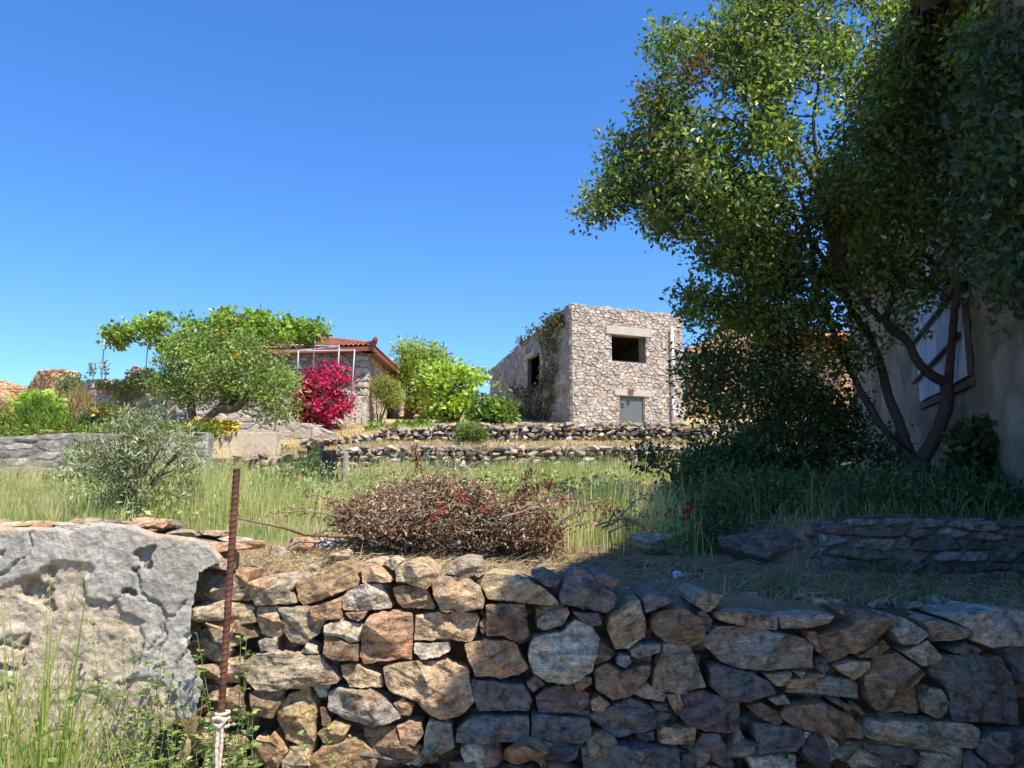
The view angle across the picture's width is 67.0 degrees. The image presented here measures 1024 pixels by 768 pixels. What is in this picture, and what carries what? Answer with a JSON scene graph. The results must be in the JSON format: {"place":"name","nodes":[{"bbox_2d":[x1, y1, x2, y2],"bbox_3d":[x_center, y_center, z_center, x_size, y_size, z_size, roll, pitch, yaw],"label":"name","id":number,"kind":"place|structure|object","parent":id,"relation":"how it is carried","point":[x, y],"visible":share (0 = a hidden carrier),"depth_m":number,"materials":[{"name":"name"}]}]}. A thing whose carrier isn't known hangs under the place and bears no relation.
{"place":"outdoors","nodes":[
{"label":"outdoors","id":0,"kind":"place"},
{"bbox_2d":[244,742,547,767],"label":"grass","id":1,"kind":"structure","parent":0,"point":[409,766],"depth_m":2.86,"materials":[{"name":"green plant"}]},
{"bbox_2d":[0,0,894,397],"label":"sky","id":2,"kind":"structure","parent":0,"point":[385,170],"materials":[{"name":"blue"}]},
{"bbox_2d":[0,428,1022,559],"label":"meadow grass","id":3,"kind":"structure","parent":0,"point":[26,514],"depth_m":8.00,"materials":[{"name":"green plant"}]},
{"bbox_2d":[0,400,1023,767],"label":"ground","id":4,"kind":"structure","parent":0,"point":[728,598],"depth_m":4.74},
{"bbox_2d":[0,396,14,419],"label":"dry grass","id":5,"kind":"structure","parent":4,"relation":"on","point":[4,404],"depth_m":21.83,"materials":[{"name":"beige plant"}]},
{"bbox_2d":[0,402,25,436],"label":"yellowish shrub","id":6,"kind":"object","parent":4,"relation":"on","point":[4,417],"visible":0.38,"depth_m":16.16,"materials":[{"name":"green plant"}]},
{"bbox_2d":[0,380,27,414],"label":"ruined wall","id":7,"kind":"structure","parent":4,"relation":"on","point":[11,389],"depth_m":33.98,"materials":[{"name":"brown stone"}]},
{"bbox_2d":[5,388,69,412],"bbox_3d":[-11.092,0.624,18.082,1.538,1.146,1.228,0,-8,0],"label":"young fig tree","id":8,"kind":"object","parent":4,"relation":"on","point":[21,397],"visible":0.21,"depth_m":17.93,"materials":[{"name":"green plant"}]},
{"bbox_2d":[0,659,77,767],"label":"wild mint","id":9,"kind":"object","parent":4,"relation":"on","point":[52,759],"visible":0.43,"depth_m":2.63,"materials":[{"name":"green plant"}]},
{"bbox_2d":[9,392,73,429],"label":"rosemary bush","id":10,"kind":"object","parent":4,"relation":"on","point":[41,410],"visible":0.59,"depth_m":16.42,"materials":[{"name":"green plant"}]},
{"bbox_2d":[26,369,79,397],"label":"ruined wall","id":11,"kind":"structure","parent":4,"relation":"on","point":[42,380],"depth_m":28.32,"materials":[{"name":"brown stone"}]},
{"bbox_2d":[0,563,118,767],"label":"grass stems","id":12,"kind":"object","parent":4,"relation":"on","point":[42,734],"visible":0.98,"depth_m":2.52,"materials":[{"name":"green plant"}]},
{"bbox_2d":[54,380,66,403],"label":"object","id":13,"kind":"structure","parent":4,"relation":"on","point":[60,389],"depth_m":27.76,"materials":[{"name":"green plant"}]},
{"bbox_2d":[53,370,87,402],"bbox_3d":[-15.034,0.488,26.583,1.679,1.946,1.583,0,-8,0],"label":"wild olive","id":14,"kind":"object","parent":4,"relation":"on","point":[68,381],"visible":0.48,"depth_m":26.45,"materials":[{"name":"green plant"}]},
{"bbox_2d":[60,385,95,423],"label":"dry grass tuft","id":15,"kind":"object","parent":4,"relation":"on","point":[78,399],"visible":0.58,"depth_m":18.89,"materials":[{"name":"beige plant"}]},
{"bbox_2d":[72,410,105,429],"bbox_3d":[-9.347,0.930,16.948,0.889,0.743,0.657,-7,-11,42],"label":"aloe","id":16,"kind":"object","parent":4,"relation":"on","point":[83,416],"visible":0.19,"depth_m":16.83,"materials":[{"name":"green plant"}]},
{"bbox_2d":[0,635,189,767],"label":"tall grass","id":17,"kind":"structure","parent":4,"relation":"on","point":[73,762],"depth_m":2.56,"materials":[{"name":"green plant"}]},
{"bbox_2d":[74,399,138,430],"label":"rose bush","id":18,"kind":"object","parent":4,"relation":"on","point":[103,410],"visible":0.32,"depth_m":17.19,"materials":[{"name":"green plant"}]},
{"bbox_2d":[0,432,213,475],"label":"garden wall","id":19,"kind":"structure","parent":4,"relation":"on","point":[48,445],"depth_m":14.82,"materials":[{"name":"grey stone"}]},
{"bbox_2d":[0,419,228,441],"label":"garden ground cover","id":20,"kind":"object","parent":4,"relation":"on","point":[26,430],"visible":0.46,"depth_m":15.84,"materials":[{"name":"green plant"}]},
{"bbox_2d":[93,366,158,407],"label":"ivy","id":21,"kind":"object","parent":4,"relation":"on","point":[131,385],"visible":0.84,"depth_m":23.87,"materials":[{"name":"green plant"}]},
{"bbox_2d":[0,517,265,767],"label":"rendered stone wall","id":22,"kind":"structure","parent":4,"relation":"on","point":[151,577],"depth_m":2.99,"materials":[{"name":"grey stone"}]},
{"bbox_2d":[0,699,265,767],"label":"grass clump","id":23,"kind":"object","parent":4,"relation":"on","point":[110,763],"visible":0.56,"depth_m":2.70,"materials":[{"name":"green plant"}]},
{"bbox_2d":[124,365,152,378],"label":"ruined gable","id":24,"kind":"structure","parent":4,"relation":"on","point":[134,368],"depth_m":26.40,"materials":[{"name":"grey stone"}]},
{"bbox_2d":[55,398,224,520],"bbox_3d":[-3.897,0.817,7.958,1.681,1.329,1.068,-3,-9,22],"label":"olive bush","id":25,"kind":"object","parent":4,"relation":"on","point":[130,478],"visible":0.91,"depth_m":7.85,"materials":[{"name":"green plant"}]},
{"bbox_2d":[86,379,199,426],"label":"retaining wall","id":26,"kind":"structure","parent":4,"relation":"on","point":[104,397],"depth_m":24.34,"materials":[{"name":"grey stone"}]},
{"bbox_2d":[87,362,96,380],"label":"vine shoot","id":27,"kind":"object","parent":26,"relation":"on","point":[92,371],"visible":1,"depth_m":24.18,"materials":[{"name":"green plant"}]},
{"bbox_2d":[98,360,110,380],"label":"vine shoot","id":28,"kind":"object","parent":26,"relation":"on","point":[106,372],"visible":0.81,"depth_m":24.18,"materials":[{"name":"green plant"}]},
{"bbox_2d":[90,620,204,767],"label":"wild mint","id":29,"kind":"object","parent":4,"relation":"on","point":[123,699],"visible":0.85,"depth_m":2.84,"materials":[{"name":"green plant"}]},
{"bbox_2d":[104,684,262,767],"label":"wild mint","id":30,"kind":"object","parent":4,"relation":"on","point":[207,749],"visible":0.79,"depth_m":2.77,"materials":[{"name":"green plant"}]},
{"bbox_2d":[168,415,243,436],"bbox_3d":[-6.981,0.987,17.615,1.721,0.557,1.272,0,-8,0],"label":"yellow flower bed","id":31,"kind":"object","parent":4,"relation":"on","point":[231,425],"visible":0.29,"depth_m":17.51,"materials":[{"name":"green plant"}]},
{"bbox_2d":[138,320,310,431],"bbox_3d":[-7.137,-0.185,19.210,4.200,2.886,3.010,0,-8,0],"label":"orange tree","id":32,"kind":"object","parent":4,"relation":"on","point":[211,356],"visible":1,"depth_m":18.92,"materials":[{"name":"green plant"}]},
{"bbox_2d":[212,468,240,767],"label":"iron rod","id":33,"kind":"object","parent":4,"relation":"on","point":[221,718],"visible":1,"depth_m":1.83,"materials":[{"name":"metal"}]},
{"bbox_2d":[193,618,259,767],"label":"wild mint","id":34,"kind":"object","parent":4,"relation":"on","point":[242,717],"visible":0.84,"depth_m":2.84,"materials":[{"name":"green plant"}]},
{"bbox_2d":[101,328,354,394],"bbox_3d":[-8.365,-0.710,23.236,7.310,2.144,2.150,-1,-8,7],"label":"pergola","id":35,"kind":"object","parent":4,"relation":"on","point":[314,350],"visible":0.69,"depth_m":22.93,"materials":[{"name":"paint"}]},
{"bbox_2d":[96,302,334,413],"bbox_3d":[-8.954,-0.778,23.123,7.413,3.343,2.253,0,-8,0],"label":"grape vine","id":36,"kind":"object","parent":35,"relation":"attached to","point":[288,327],"visible":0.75,"depth_m":22.90,"materials":[{"name":"green plant"}]},
{"bbox_2d":[186,390,293,430],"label":"house plinth wall","id":37,"kind":"structure","parent":4,"relation":"on","point":[248,424],"depth_m":22.52,"materials":[{"name":"grey stone"}]},
{"bbox_2d":[213,431,281,456],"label":"rendered wall","id":38,"kind":"structure","parent":4,"relation":"on","point":[245,440],"depth_m":17.38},
{"bbox_2d":[243,561,268,566],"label":"loose stone","id":39,"kind":"object","parent":4,"relation":"on","point":[258,563],"visible":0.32,"depth_m":3.89,"materials":[{"name":"stone"}]},
{"bbox_2d":[248,466,292,487],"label":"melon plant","id":40,"kind":"object","parent":4,"relation":"on","point":[272,468],"visible":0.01,"depth_m":13.01,"materials":[{"name":"green plant"}]},
{"bbox_2d":[268,546,291,559],"bbox_3d":[-1.322,0.964,4.410,0.130,0.083,0.109,3,-8,-17],"label":"loose stone","id":41,"kind":"object","parent":4,"relation":"on","point":[277,548],"visible":0.6,"depth_m":4.38,"materials":[{"name":"beige stone"}]},
{"bbox_2d":[279,470,292,491],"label":"weed","id":42,"kind":"object","parent":4,"relation":"on","point":[285,476],"visible":0.21,"depth_m":11.86,"materials":[{"name":"plant"}]},
{"bbox_2d":[192,336,408,424],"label":"stone house","id":43,"kind":"structure","parent":4,"relation":"on","point":[371,359],"depth_m":28.65,"materials":[{"name":"stone"}]},
{"bbox_2d":[386,408,389,418],"bbox_3d":[-5.369,1.095,33.215,0.040,1.087,1.544,0,-8,1],"label":"window","id":44,"kind":"structure","parent":43,"relation":"in","point":[388,410],"depth_m":33.55,"materials":[{"name":"brown wood"}]},
{"bbox_2d":[369,371,408,421],"bbox_3d":[-4.648,0.483,28.801,1.738,2.082,1.245,0,-8,0],"label":"climbing jasmine","id":45,"kind":"object","parent":43,"relation":"attached to","point":[386,390],"visible":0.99,"depth_m":28.69,"materials":[{"name":"green plant"}]},
{"bbox_2d":[286,536,317,556],"bbox_3d":[-1.255,0.976,4.602,0.185,0.144,0.121,3,-9,-22],"label":"loose stone","id":46,"kind":"object","parent":4,"relation":"on","point":[301,543],"visible":0.66,"depth_m":4.58,"materials":[{"name":"brown stone"}]},
{"bbox_2d":[282,439,325,480],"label":"green shrub","id":47,"kind":"object","parent":4,"relation":"on","point":[306,462],"visible":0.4,"depth_m":14.44,"materials":[{"name":"green plant"}]},
{"bbox_2d":[274,420,335,439],"bbox_3d":[-5.758,1.399,21.473,1.686,0.782,0.484,1,-8,-4],"label":"rock","id":48,"kind":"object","parent":4,"relation":"on","point":[301,430],"depth_m":21.26,"materials":[{"name":"grey stone"}]},
{"bbox_2d":[305,563,320,572],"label":"loose stone","id":49,"kind":"object","parent":4,"relation":"on","point":[313,565],"visible":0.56,"depth_m":3.65,"materials":[{"name":"beige stone"}]},
{"bbox_2d":[307,444,323,465],"bbox_3d":[-4.117,1.566,16.145,0.374,0.620,0.286,0,-8,0],"label":"black sheet","id":50,"kind":"object","parent":4,"relation":"on","point":[316,446],"visible":0.25,"depth_m":16.07,"materials":[{"name":"plastic"}]},
{"bbox_2d":[305,536,342,550],"bbox_3d":[-1.194,1.015,4.881,0.186,0.121,0.270,8,-11,-43],"label":"loose stone","id":51,"kind":"object","parent":4,"relation":"on","point":[329,543],"visible":0.28,"depth_m":4.82,"materials":[{"name":"grey stone"}]},
{"bbox_2d":[289,357,360,429],"bbox_3d":[-5.848,0.411,23.544,2.492,2.452,2.689,0,-8,0],"label":"bougainvillea","id":52,"kind":"object","parent":4,"relation":"on","point":[326,400],"visible":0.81,"depth_m":23.12,"materials":[{"name":"pink plant"}]},
{"bbox_2d":[297,725,356,767],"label":"wild mint","id":53,"kind":"object","parent":4,"relation":"on","point":[308,745],"visible":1,"depth_m":2.85,"materials":[{"name":"green plant"}]},
{"bbox_2d":[319,450,339,481],"bbox_3d":[-3.282,1.476,13.917,0.381,0.585,0.302,0,-8,0],"label":"black sheet","id":54,"kind":"object","parent":4,"relation":"on","point":[329,456],"visible":0.67,"depth_m":13.85,"materials":[{"name":"plastic"}]},
{"bbox_2d":[317,549,353,569],"bbox_3d":[-0.893,0.888,3.869,0.179,0.118,0.169,-3,-9,19],"label":"loose stone","id":55,"kind":"object","parent":4,"relation":"on","point":[342,555],"visible":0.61,"depth_m":3.82,"materials":[{"name":"beige stone"}]},
{"bbox_2d":[36,455,651,525],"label":"field weeds","id":56,"kind":"object","parent":4,"relation":"on","point":[563,481],"visible":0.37,"depth_m":10.34,"materials":[{"name":"green plant"}]},
{"bbox_2d":[341,451,349,480],"bbox_3d":[-3.033,1.503,14.134,0.173,0.554,0.133,2,-8,-12],"label":"post","id":57,"kind":"object","parent":4,"relation":"on","point":[345,457],"visible":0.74,"depth_m":14.11,"materials":[{"name":"grey wood"}]},
{"bbox_2d":[362,419,388,430],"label":"squash plants","id":58,"kind":"object","parent":4,"relation":"on","point":[375,424],"visible":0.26,"depth_m":22.45,"materials":[{"name":"green plant"}]},
{"bbox_2d":[389,417,436,427],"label":"squash plants","id":59,"kind":"object","parent":4,"relation":"on","point":[410,423],"visible":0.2,"depth_m":21.49,"materials":[{"name":"green plant"}]},
{"bbox_2d":[388,333,453,418],"bbox_3d":[-3.931,-0.182,33.398,3.172,4.054,3.905,0,-8,0],"label":"acacia tree","id":60,"kind":"object","parent":4,"relation":"on","point":[413,357],"visible":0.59,"depth_m":33.00,"materials":[{"name":"green plant"}]},
{"bbox_2d":[403,357,495,423],"bbox_3d":[-2.084,0.321,25.870,2.928,2.490,2.509,-6,-10,37],"label":"fig tree","id":61,"kind":"object","parent":4,"relation":"on","point":[444,381],"visible":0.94,"depth_m":25.40,"materials":[{"name":"green plant"}]},
{"bbox_2d":[254,442,670,563],"bbox_3d":[-0.302,0.723,4.674,2.365,0.756,1.133,0,-8,0],"label":"brush pile","id":62,"kind":"object","parent":4,"relation":"on","point":[396,515],"visible":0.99,"depth_m":4.47,"materials":[{"name":"brown plant"}]},
{"bbox_2d":[225,515,388,538],"bbox_3d":[-1.089,0.780,4.194,0.948,0.155,0.086,7,-11,-41],"label":"dry branch","id":63,"kind":"object","parent":62,"relation":"on","point":[315,534],"visible":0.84,"depth_m":4.20,"materials":[{"name":"brown plant"}]},
{"bbox_2d":[448,419,492,443],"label":"round shrub","id":64,"kind":"object","parent":4,"relation":"on","point":[470,431],"visible":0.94,"depth_m":18.86,"materials":[{"name":"green plant"}]},
{"bbox_2d":[462,381,520,425],"bbox_3d":[-0.650,0.770,24.685,1.927,1.732,2.018,0,-8,0],"label":"young fig tree","id":65,"kind":"object","parent":4,"relation":"on","point":[495,409],"visible":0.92,"depth_m":24.32,"materials":[{"name":"green plant"}]},
{"bbox_2d":[212,444,856,471],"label":"terrace wall","id":66,"kind":"structure","parent":4,"relation":"on","point":[492,451],"depth_m":16.84,"materials":[{"name":"grey stone"}]},
{"bbox_2d":[358,553,746,582],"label":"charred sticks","id":67,"kind":"object","parent":4,"relation":"on","point":[648,565],"visible":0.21,"depth_m":4.36,"materials":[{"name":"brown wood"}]},
{"bbox_2d":[299,422,853,447],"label":"terrace wall","id":68,"kind":"structure","parent":4,"relation":"on","point":[519,432],"depth_m":19.92,"materials":[{"name":"grey stone"}]},
{"bbox_2d":[489,303,685,423],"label":"stone building","id":69,"kind":"structure","parent":4,"relation":"on","point":[613,363],"depth_m":29.39,"materials":[{"name":"stone"}]},
{"bbox_2d":[509,307,565,419],"bbox_3d":[0.887,-0.441,31.967,0.886,4.235,7.093,2,-8,-15],"label":"wall creeper","id":70,"kind":"object","parent":69,"relation":"attached to","point":[549,321],"depth_m":30.49,"materials":[{"name":"green plant"}]},
{"bbox_2d":[611,334,644,363],"bbox_3d":[4.412,-1.337,29.503,1.510,1.064,0.040,3,-9,-22],"label":"window frame","id":71,"kind":"structure","parent":69,"relation":"in","point":[611,334],"depth_m":29.72,"materials":[{"name":"paint"}]},
{"bbox_2d":[620,397,642,422],"bbox_3d":[4.503,1.124,29.120,1.025,1.241,0.130,3,-9,-22],"label":"door","id":72,"kind":"structure","parent":69,"relation":"in","point":[631,408],"depth_m":29.15,"materials":[{"name":"paint"}]},
{"bbox_2d":[173,554,1023,767],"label":"dry stone wall","id":73,"kind":"structure","parent":4,"relation":"on","point":[410,681],"depth_m":3.06,"materials":[{"name":"brown stone"}]},
{"bbox_2d":[609,531,612,556],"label":"dead stalk","id":74,"kind":"object","parent":4,"relation":"on","point":[611,543],"visible":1,"depth_m":4.02,"materials":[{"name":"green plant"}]},
{"bbox_2d":[237,510,1023,608],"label":"dry grass","id":75,"kind":"structure","parent":4,"relation":"on","point":[244,553],"depth_m":4.01,"materials":[{"name":"beige plant"}]},
{"bbox_2d":[239,551,1023,609],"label":"rubble chips","id":76,"kind":"object","parent":4,"relation":"on","point":[907,604],"visible":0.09,"depth_m":3.41,"materials":[{"name":"stone"}]},
{"bbox_2d":[616,429,683,485],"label":"evergreen shrub","id":77,"kind":"object","parent":4,"relation":"on","point":[653,457],"visible":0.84,"depth_m":8.98,"materials":[{"name":"green plant"}]},
{"bbox_2d":[627,533,679,556],"bbox_3d":[0.939,1.084,5.176,0.352,0.164,0.204,-3,-8,17],"label":"rock","id":78,"kind":"object","parent":4,"relation":"on","point":[641,542],"visible":0.74,"depth_m":5.16,"materials":[{"name":"stone"}]},
{"bbox_2d":[655,508,689,561],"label":"red geranium","id":79,"kind":"object","parent":4,"relation":"on","point":[672,541],"visible":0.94,"depth_m":4.91,"materials":[{"name":"green plant"}]},
{"bbox_2d":[672,571,684,577],"bbox_3d":[0.876,1.001,4.049,0.066,0.044,0.040,0,-8,0],"label":"paper scrap","id":80,"kind":"object","parent":4,"relation":"on","point":[676,572],"visible":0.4,"depth_m":4.06,"materials":[{"name":"paper"}]},
{"bbox_2d":[676,501,708,559],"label":"red geranium","id":81,"kind":"object","parent":4,"relation":"on","point":[689,528],"visible":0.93,"depth_m":5.11,"materials":[{"name":"green plant"}]},
{"bbox_2d":[681,569,706,579],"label":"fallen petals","id":82,"kind":"object","parent":4,"relation":"on","point":[702,570],"visible":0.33,"depth_m":4.09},
{"bbox_2d":[718,529,806,562],"bbox_3d":[1.596,1.022,4.878,0.574,0.212,0.319,-5,-10,34],"label":"boulder","id":83,"kind":"object","parent":4,"relation":"on","point":[764,545],"visible":0.9,"depth_m":4.76,"materials":[{"name":"stone"}]},
{"bbox_2d":[684,325,853,418],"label":"orange stone house","id":84,"kind":"structure","parent":4,"relation":"on","point":[691,348],"depth_m":33.83,"materials":[{"name":"tile"}]},
{"bbox_2d":[565,0,1023,478],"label":"tree","id":85,"kind":"object","parent":4,"relation":"on","point":[767,58],"visible":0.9,"depth_m":7.17,"materials":[{"name":"green plant"}]},
{"bbox_2d":[651,311,942,507],"bbox_3d":[2.966,0.378,8.406,3.005,2.708,2.150,4,-9,-28],"label":"evergreen shrub","id":86,"kind":"object","parent":4,"relation":"on","point":[827,427],"visible":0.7,"depth_m":7.92,"materials":[{"name":"green plant"}]},
{"bbox_2d":[786,593,812,601],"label":"loose stone","id":87,"kind":"object","parent":4,"relation":"on","point":[802,597],"visible":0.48,"depth_m":3.42,"materials":[{"name":"grey stone"}]},
{"bbox_2d":[796,573,825,579],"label":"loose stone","id":88,"kind":"object","parent":4,"relation":"on","point":[814,575],"visible":0.19,"depth_m":4.22,"materials":[{"name":"grey stone"}]},
{"bbox_2d":[702,549,1023,608],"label":"green weeds","id":89,"kind":"object","parent":4,"relation":"on","point":[856,581],"visible":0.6,"depth_m":3.74,"materials":[{"name":"green plant"}]},
{"bbox_2d":[889,601,902,607],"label":"loose stone","id":90,"kind":"object","parent":4,"relation":"on","point":[897,605],"visible":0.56,"depth_m":3.38,"materials":[{"name":"grey stone"}]},
{"bbox_2d":[802,514,1023,580],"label":"ruined stone wall","id":91,"kind":"structure","parent":4,"relation":"on","point":[915,544],"depth_m":4.55,"materials":[{"name":"grey stone"}]},
{"bbox_2d":[820,0,1023,515],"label":"stucco house","id":92,"kind":"structure","parent":4,"relation":"on","point":[988,372],"depth_m":7.20,"materials":[{"name":"paint"}]},
{"bbox_2d":[882,0,1023,347],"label":"house creeper","id":93,"kind":"object","parent":92,"relation":"attached to","point":[1004,76],"visible":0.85,"depth_m":5.21,"materials":[{"name":"green plant"}]},
{"bbox_2d":[917,595,953,602],"bbox_3d":[1.924,0.983,3.487,0.152,0.053,0.123,2,-8,-16],"label":"loose stone","id":94,"kind":"object","parent":4,"relation":"on","point":[934,599],"visible":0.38,"depth_m":3.47,"materials":[{"name":"grey stone"}]},
{"bbox_2d":[867,459,1011,512],"bbox_3d":[3.728,0.984,6.506,1.882,0.742,1.145,4,-9,-24],"label":"broadleaf shrub","id":95,"kind":"object","parent":4,"relation":"on","point":[947,470],"visible":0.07,"depth_m":6.37,"materials":[{"name":"green plant"}]},
{"bbox_2d":[936,410,999,476],"bbox_3d":[4.027,0.647,6.640,0.634,0.863,0.682,0,-8,0],"label":"broadleaf shrub","id":96,"kind":"object","parent":4,"relation":"on","point":[972,441],"visible":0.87,"depth_m":6.58,"materials":[{"name":"green plant"}]},
{"bbox_2d":[243,420,854,456],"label":"terrace dry grass","id":97,"kind":"structure","parent":0,"point":[430,442],"depth_m":19.06,"materials":[{"name":"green plant"}]},
{"bbox_2d":[633,749,767,767],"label":"grass","id":98,"kind":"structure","parent":0,"point":[670,766],"depth_m":2.65,"materials":[{"name":"green plant"}]},
{"bbox_2d":[654,441,1023,557],"bbox_3d":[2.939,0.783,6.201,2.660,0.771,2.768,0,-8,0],"label":"bank grass","id":99,"kind":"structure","parent":0,"point":[851,508],"depth_m":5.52,"materials":[{"name":"green plant"}]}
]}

